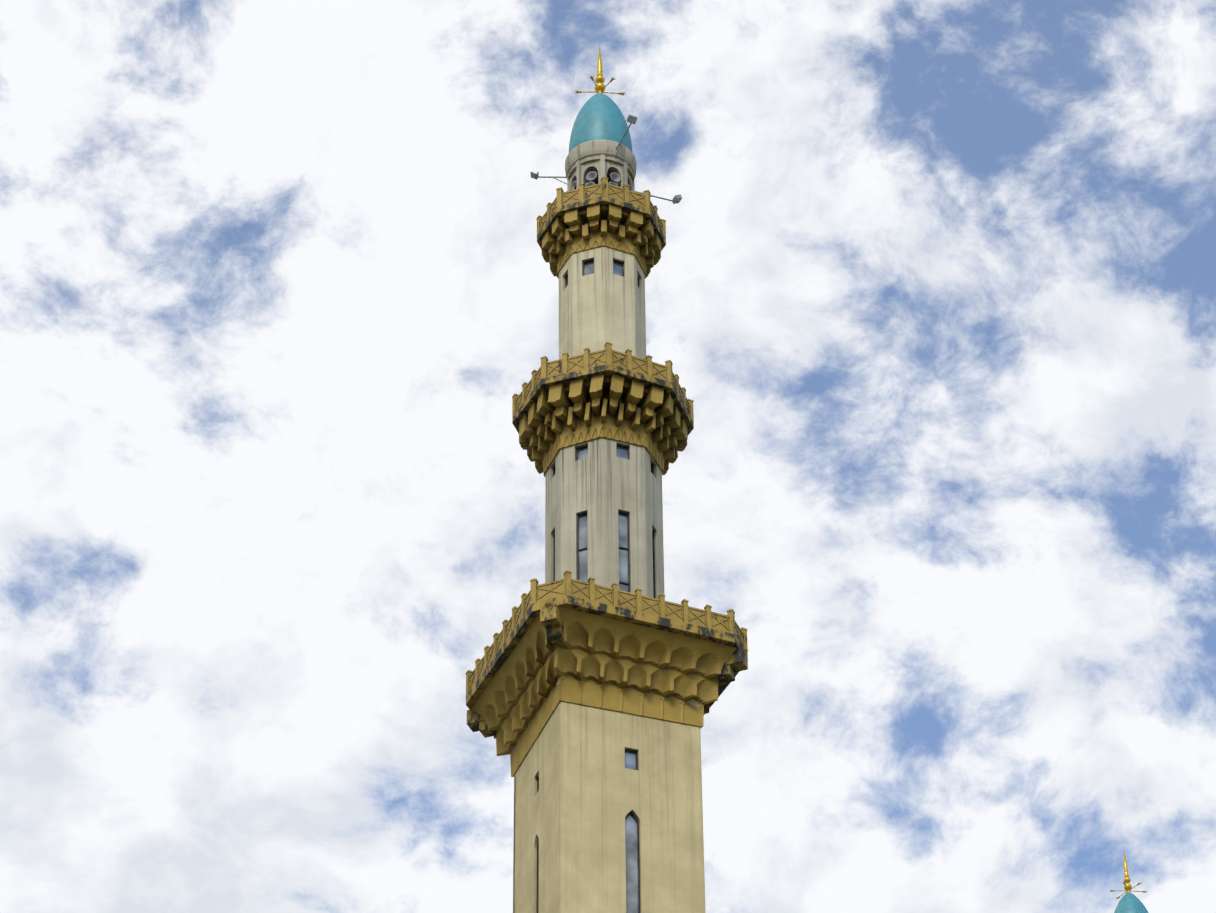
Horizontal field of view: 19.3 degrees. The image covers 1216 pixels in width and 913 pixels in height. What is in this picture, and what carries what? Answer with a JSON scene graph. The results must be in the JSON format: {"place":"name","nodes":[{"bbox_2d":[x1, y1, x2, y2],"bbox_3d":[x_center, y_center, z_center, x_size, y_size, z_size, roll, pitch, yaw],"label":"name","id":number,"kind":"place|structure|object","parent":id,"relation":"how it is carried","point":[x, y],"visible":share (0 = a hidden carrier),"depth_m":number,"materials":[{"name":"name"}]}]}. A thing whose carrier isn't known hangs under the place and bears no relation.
{"place":"outdoors","nodes":[
{"label":"outdoors","id":0,"kind":"place"},
{"bbox_2d":[0,0,1215,912],"label":"sky","id":1,"kind":"structure","parent":0,"point":[931,291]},
{"label":"paving","id":2,"kind":"structure","parent":0,"visible":0},
{"bbox_2d":[465,44,747,912],"bbox_3d":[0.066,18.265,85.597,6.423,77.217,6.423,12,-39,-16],"label":"minaret","id":3,"kind":"object","parent":2,"relation":"on","point":[600,677],"visible":1,"depth_m":93.54,"materials":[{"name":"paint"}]},
{"bbox_2d":[1110,853,1148,912],"bbox_3d":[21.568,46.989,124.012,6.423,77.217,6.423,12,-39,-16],"label":"minaret","id":4,"kind":"object","parent":2,"relation":"on","point":[1129,902],"visible":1,"depth_m":145.24,"materials":[{"name":"paint"}]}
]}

